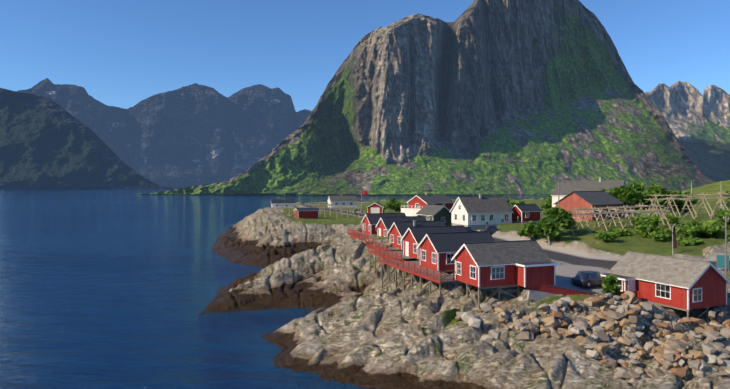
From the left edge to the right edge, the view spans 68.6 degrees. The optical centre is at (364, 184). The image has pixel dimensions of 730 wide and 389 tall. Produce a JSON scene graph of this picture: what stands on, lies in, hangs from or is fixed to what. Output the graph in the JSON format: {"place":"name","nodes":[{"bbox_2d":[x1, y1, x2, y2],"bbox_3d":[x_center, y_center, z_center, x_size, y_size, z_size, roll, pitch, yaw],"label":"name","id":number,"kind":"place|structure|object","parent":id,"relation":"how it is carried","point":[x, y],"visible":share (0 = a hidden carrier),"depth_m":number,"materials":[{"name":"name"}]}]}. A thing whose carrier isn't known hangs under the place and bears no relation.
{"place":"outdoors","nodes":[
{"label":"outdoors","id":0,"kind":"place"},
{"bbox_2d":[0,88,172,188],"bbox_3d":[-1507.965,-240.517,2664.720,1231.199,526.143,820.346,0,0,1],"label":"ridge","id":1,"kind":"structure","parent":0,"point":[46,143],"depth_m":2524.91,"materials":[{"name":"grey stone"}]},
{"bbox_2d":[16,78,311,186],"bbox_3d":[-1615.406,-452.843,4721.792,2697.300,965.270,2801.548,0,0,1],"label":"mountain range","id":2,"kind":"structure","parent":0,"point":[194,134],"depth_m":4316.48,"materials":[{"name":"grey stone"}]},
{"bbox_2d":[0,187,550,388],"bbox_3d":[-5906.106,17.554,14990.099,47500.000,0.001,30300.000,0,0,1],"label":"sea","id":3,"kind":"structure","parent":0,"point":[109,289],"depth_m":84.87,"materials":[{"name":"liquid"}]},
{"bbox_2d":[645,81,729,181],"bbox_3d":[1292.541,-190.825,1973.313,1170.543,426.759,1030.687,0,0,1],"label":"mountain","id":4,"kind":"structure","parent":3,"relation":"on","point":[698,122],"depth_m":1966.09,"materials":[{"name":"grey stone"}]},
{"bbox_2d":[0,0,729,111],"label":"sky","id":5,"kind":"structure","parent":0,"point":[123,53],"materials":[{"name":"blue"}]},
{"bbox_2d":[135,0,714,194],"bbox_3d":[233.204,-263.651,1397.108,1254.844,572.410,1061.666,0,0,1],"label":"mountain","id":6,"kind":"structure","parent":0,"point":[492,96],"depth_m":1093.70,"materials":[{"name":"grey stone"}]},
{"bbox_2d":[198,180,729,388],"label":"rocky shore","id":7,"kind":"structure","parent":0,"point":[359,325],"depth_m":57.68,"materials":[{"name":"grey stone"}]},
{"bbox_2d":[271,200,294,207],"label":"white boathouse","id":8,"kind":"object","parent":7,"relation":"on","point":[274,203],"visible":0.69,"depth_m":256.10,"materials":[{"name":"clear wood"}]},
{"bbox_2d":[294,208,319,218],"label":"red hut","id":9,"kind":"object","parent":7,"relation":"on","point":[308,213],"visible":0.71,"depth_m":161.13,"materials":[{"name":"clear wood"}]},
{"bbox_2d":[279,203,353,216],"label":"fish rack","id":10,"kind":"object","parent":7,"relation":"on","point":[317,205],"visible":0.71,"depth_m":177.59,"materials":[{"name":"brown wood"}]},
{"bbox_2d":[288,205,360,217],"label":"fish rack","id":11,"kind":"object","parent":7,"relation":"on","point":[324,207],"visible":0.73,"depth_m":170.66,"materials":[{"name":"brown wood"}]},
{"bbox_2d":[307,203,361,214],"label":"fish rack","id":12,"kind":"object","parent":7,"relation":"on","point":[332,204],"visible":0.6,"depth_m":187.31,"materials":[{"name":"brown wood"}]},
{"bbox_2d":[327,194,357,208],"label":"white house","id":13,"kind":"structure","parent":7,"relation":"on","point":[341,199],"depth_m":260.55,"materials":[{"name":"wood"}]},
{"bbox_2d":[366,202,383,212],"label":"red garage","id":14,"kind":"structure","parent":7,"relation":"on","point":[376,207],"depth_m":194.58,"materials":[{"name":"clear wood"}]},
{"bbox_2d":[361,213,405,234],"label":"cabin","id":15,"kind":"object","parent":7,"relation":"on","point":[369,221],"visible":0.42,"depth_m":114.04,"materials":[{"name":"red wood"}]},
{"bbox_2d":[382,198,403,212],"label":"birch tree","id":16,"kind":"object","parent":7,"relation":"on","point":[393,204],"visible":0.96,"depth_m":188.47,"materials":[{"name":"green plant"}]},
{"bbox_2d":[375,216,425,236],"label":"cabin","id":17,"kind":"object","parent":7,"relation":"on","point":[383,225],"visible":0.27,"depth_m":102.39,"materials":[{"name":"red wood"}]},
{"bbox_2d":[347,228,461,295],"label":"cabin row decks","id":18,"kind":"object","parent":7,"relation":"on","point":[396,258],"visible":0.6,"depth_m":71.42,"materials":[{"name":"red wood"}]},
{"bbox_2d":[387,220,445,249],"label":"cabin","id":19,"kind":"object","parent":7,"relation":"on","point":[397,230],"visible":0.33,"depth_m":89.18,"materials":[{"name":"red wood"}]},
{"bbox_2d":[400,193,454,215],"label":"tall red house","id":20,"kind":"structure","parent":7,"relation":"on","point":[416,204],"depth_m":162.68,"materials":[{"name":"wood"}]},
{"bbox_2d":[415,204,451,225],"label":"house","id":21,"kind":"structure","parent":7,"relation":"on","point":[433,212],"depth_m":125.55,"materials":[{"name":"stone"}]},
{"bbox_2d":[401,225,467,258],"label":"cabin","id":22,"kind":"object","parent":7,"relation":"on","point":[412,237],"visible":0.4,"depth_m":78.20,"materials":[{"name":"red wood"}]},
{"bbox_2d":[417,231,494,273],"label":"cabin","id":23,"kind":"object","parent":7,"relation":"on","point":[438,251],"visible":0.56,"depth_m":67.41,"materials":[{"name":"red wood"}]},
{"bbox_2d":[464,226,475,231],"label":"dark car","id":24,"kind":"object","parent":7,"relation":"on","point":[468,229],"visible":0.12,"depth_m":106.20,"materials":[{"name":"black paint"}]},
{"bbox_2d":[450,194,513,229],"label":"white house","id":25,"kind":"structure","parent":7,"relation":"on","point":[476,212],"depth_m":116.60,"materials":[{"name":"wood"}]},
{"bbox_2d":[480,225,500,232],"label":"dark car","id":26,"kind":"object","parent":7,"relation":"on","point":[491,228],"visible":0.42,"depth_m":103.92,"materials":[{"name":"grey paint"}]},
{"bbox_2d":[451,240,558,307],"bbox_3d":[15.088,9.613,57.718,9.200,6.887,6.970,0,0,-20],"label":"cabin","id":27,"kind":"object","parent":7,"relation":"on","point":[501,264],"visible":0.94,"depth_m":55.99,"materials":[{"name":"wood"}]},
{"bbox_2d":[509,200,525,207],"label":"birch tree","id":28,"kind":"object","parent":7,"relation":"on","point":[512,204],"visible":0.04,"depth_m":129.62,"materials":[{"name":"green plant"}]},
{"bbox_2d":[511,204,542,222],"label":"red shed","id":29,"kind":"structure","parent":7,"relation":"on","point":[527,212],"depth_m":119.30,"materials":[{"name":"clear wood"}]},
{"bbox_2d":[517,221,537,239],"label":"birch tree","id":30,"kind":"object","parent":7,"relation":"on","point":[528,228],"visible":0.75,"depth_m":87.76,"materials":[{"name":"green plant"}]},
{"bbox_2d":[539,195,551,210],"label":"birch tree","id":31,"kind":"object","parent":7,"relation":"on","point":[548,205],"visible":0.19,"depth_m":178.13,"materials":[{"name":"green plant"}]},
{"bbox_2d":[533,216,562,246],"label":"birch tree","id":32,"kind":"object","parent":7,"relation":"on","point":[549,228],"visible":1,"depth_m":83.07,"materials":[{"name":"green plant"}]},
{"bbox_2d":[543,206,575,231],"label":"birch tree","id":33,"kind":"object","parent":7,"relation":"on","point":[559,214],"visible":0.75,"depth_m":86.69,"materials":[{"name":"green plant"}]},
{"bbox_2d":[527,284,637,300],"bbox_3d":[23.552,11.865,56.968,14.045,3.680,0.758,0,0,-16],"label":"parking fence","id":34,"kind":"object","parent":7,"relation":"on","point":[537,293],"visible":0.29,"depth_m":55.70,"materials":[{"name":"red wood"}]},
{"bbox_2d":[571,270,602,287],"bbox_3d":[25.788,10.647,61.035,4.508,1.650,2.200,0,0,-24],"label":"parked suv","id":35,"kind":"object","parent":7,"relation":"on","point":[587,278],"visible":0.75,"depth_m":60.12,"materials":[{"name":"grey paint"}]},
{"bbox_2d":[554,191,623,221],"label":"red barn","id":36,"kind":"structure","parent":7,"relation":"on","point":[581,199],"depth_m":107.79,"materials":[{"name":"wood"}]},
{"bbox_2d":[550,178,629,216],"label":"house","id":37,"kind":"structure","parent":7,"relation":"on","point":[565,188],"depth_m":147.65,"materials":[{"name":"stone"}]},
{"bbox_2d":[455,291,729,382],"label":"boulders","id":38,"kind":"object","parent":7,"relation":"on","point":[670,349],"visible":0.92,"depth_m":48.88,"materials":[{"name":"grey stone"}]},
{"bbox_2d":[594,230,621,242],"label":"scrub","id":39,"kind":"object","parent":7,"relation":"on","point":[610,236],"visible":0.98,"depth_m":79.43,"materials":[{"name":"green plant"}]},
{"bbox_2d":[601,274,621,295],"bbox_3d":[26.151,10.839,57.160,2.049,2.614,2.256,0,0,-28],"label":"bush","id":40,"kind":"object","parent":7,"relation":"on","point":[609,284],"visible":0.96,"depth_m":56.66,"materials":[{"name":"green plant"}]},
{"bbox_2d":[562,207,672,234],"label":"fish rack","id":41,"kind":"object","parent":7,"relation":"on","point":[616,211],"visible":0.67,"depth_m":91.06,"materials":[{"name":"brown wood"}]},
{"bbox_2d":[569,203,665,227],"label":"fish rack","id":42,"kind":"object","parent":7,"relation":"on","point":[609,208],"visible":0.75,"depth_m":96.13,"materials":[{"name":"brown wood"}]},
{"bbox_2d":[604,227,631,235],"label":"scrub","id":43,"kind":"object","parent":7,"relation":"on","point":[623,231],"visible":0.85,"depth_m":84.27,"materials":[{"name":"green plant"}]},
{"bbox_2d":[607,185,648,216],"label":"birch tree","id":44,"kind":"object","parent":7,"relation":"on","point":[624,193],"visible":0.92,"depth_m":128.65,"materials":[{"name":"green plant"}]},
{"bbox_2d":[624,181,645,216],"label":"birch tree","id":45,"kind":"object","parent":7,"relation":"on","point":[637,186],"visible":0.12,"depth_m":134.46,"materials":[{"name":"green plant"}]},
{"bbox_2d":[629,212,661,226],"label":"bush","id":46,"kind":"object","parent":7,"relation":"on","point":[648,221],"visible":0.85,"depth_m":87.26,"materials":[{"name":"green plant"}]},
{"bbox_2d":[633,230,665,238],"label":"scrub","id":47,"kind":"object","parent":7,"relation":"on","point":[644,235],"visible":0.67,"depth_m":82.10,"materials":[{"name":"green plant"}]},
{"bbox_2d":[636,225,664,235],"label":"scrub","id":48,"kind":"object","parent":7,"relation":"on","point":[647,228],"visible":0.77,"depth_m":82.17,"materials":[{"name":"green plant"}]},
{"bbox_2d":[641,184,679,215],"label":"birch tree","id":49,"kind":"object","parent":7,"relation":"on","point":[656,190],"visible":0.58,"depth_m":129.41,"materials":[{"name":"green plant"}]},
{"bbox_2d":[649,231,672,241],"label":"scrub","id":50,"kind":"object","parent":7,"relation":"on","point":[660,236],"visible":1,"depth_m":79.03,"materials":[{"name":"green plant"}]},
{"bbox_2d":[600,251,729,319],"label":"cabin","id":51,"kind":"object","parent":7,"relation":"on","point":[687,285],"visible":0.75,"depth_m":56.58,"materials":[{"name":"red wood"}]},
{"bbox_2d":[658,226,672,234],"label":"scrub","id":52,"kind":"object","parent":7,"relation":"on","point":[667,231],"visible":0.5,"depth_m":82.98,"materials":[{"name":"green plant"}]},
{"bbox_2d":[663,215,679,223],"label":"scrub","id":53,"kind":"object","parent":7,"relation":"on","point":[671,219],"visible":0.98,"depth_m":96.89,"materials":[{"name":"green plant"}]},
{"bbox_2d":[666,202,677,214],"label":"birch tree","id":54,"kind":"object","parent":7,"relation":"on","point":[670,208],"visible":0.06,"depth_m":157.09,"materials":[{"name":"green plant"}]},
{"bbox_2d":[672,224,676,254],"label":"feather banner","id":55,"kind":"object","parent":7,"relation":"on","point":[674,240],"visible":0.83,"depth_m":71.41,"materials":[{"name":"red fabric"}]},
{"bbox_2d":[670,190,701,214],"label":"birch tree","id":56,"kind":"object","parent":7,"relation":"on","point":[680,203],"visible":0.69,"depth_m":132.94,"materials":[{"name":"green plant"}]},
{"bbox_2d":[644,196,729,218],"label":"fish rack","id":57,"kind":"object","parent":7,"relation":"on","point":[670,198],"visible":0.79,"depth_m":106.55,"materials":[{"name":"brown wood"}]},
{"bbox_2d":[672,224,703,237],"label":"scrub","id":58,"kind":"object","parent":7,"relation":"on","point":[687,231],"visible":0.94,"depth_m":80.06,"materials":[{"name":"green plant"}]},
{"bbox_2d":[649,191,729,216],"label":"fish rack","id":59,"kind":"object","parent":7,"relation":"on","point":[703,194],"visible":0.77,"depth_m":116.40,"materials":[{"name":"brown wood"}]},
{"bbox_2d":[676,236,703,245],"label":"scrub","id":60,"kind":"object","parent":7,"relation":"on","point":[689,240],"visible":0.94,"depth_m":74.98,"materials":[{"name":"green plant"}]},
{"bbox_2d":[679,219,729,238],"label":"bush","id":61,"kind":"object","parent":7,"relation":"on","point":[711,227],"visible":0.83,"depth_m":81.03,"materials":[{"name":"green plant"}]},
{"bbox_2d":[713,208,729,224],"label":"bush","id":62,"kind":"object","parent":7,"relation":"on","point":[718,213],"visible":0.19,"depth_m":89.34,"materials":[{"name":"green plant"}]},
{"bbox_2d":[716,255,728,272],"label":"sign","id":63,"kind":"object","parent":7,"relation":"on","point":[720,261],"visible":0.71,"depth_m":63.35,"materials":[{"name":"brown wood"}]},
{"bbox_2d":[715,211,729,229],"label":"bush","id":64,"kind":"object","parent":7,"relation":"on","point":[721,219],"visible":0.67,"depth_m":84.24,"materials":[{"name":"green plant"}]},
{"bbox_2d":[720,190,729,207],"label":"birch tree","id":65,"kind":"object","parent":7,"relation":"on","point":[727,202],"visible":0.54,"depth_m":206.57,"materials":[{"name":"green plant"}]},
{"bbox_2d":[723,216,728,277],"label":"utility pole","id":66,"kind":"object","parent":7,"relation":"on","point":[725,219],"visible":0.75,"depth_m":59.32,"materials":[{"name":"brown wood"}]},
{"bbox_2d":[559,180,723,218],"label":"wire","id":67,"kind":"object","parent":66,"relation":"attached to","point":[643,204],"visible":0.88,"depth_m":73.31,"materials":[{"name":"black metal"}]}
]}

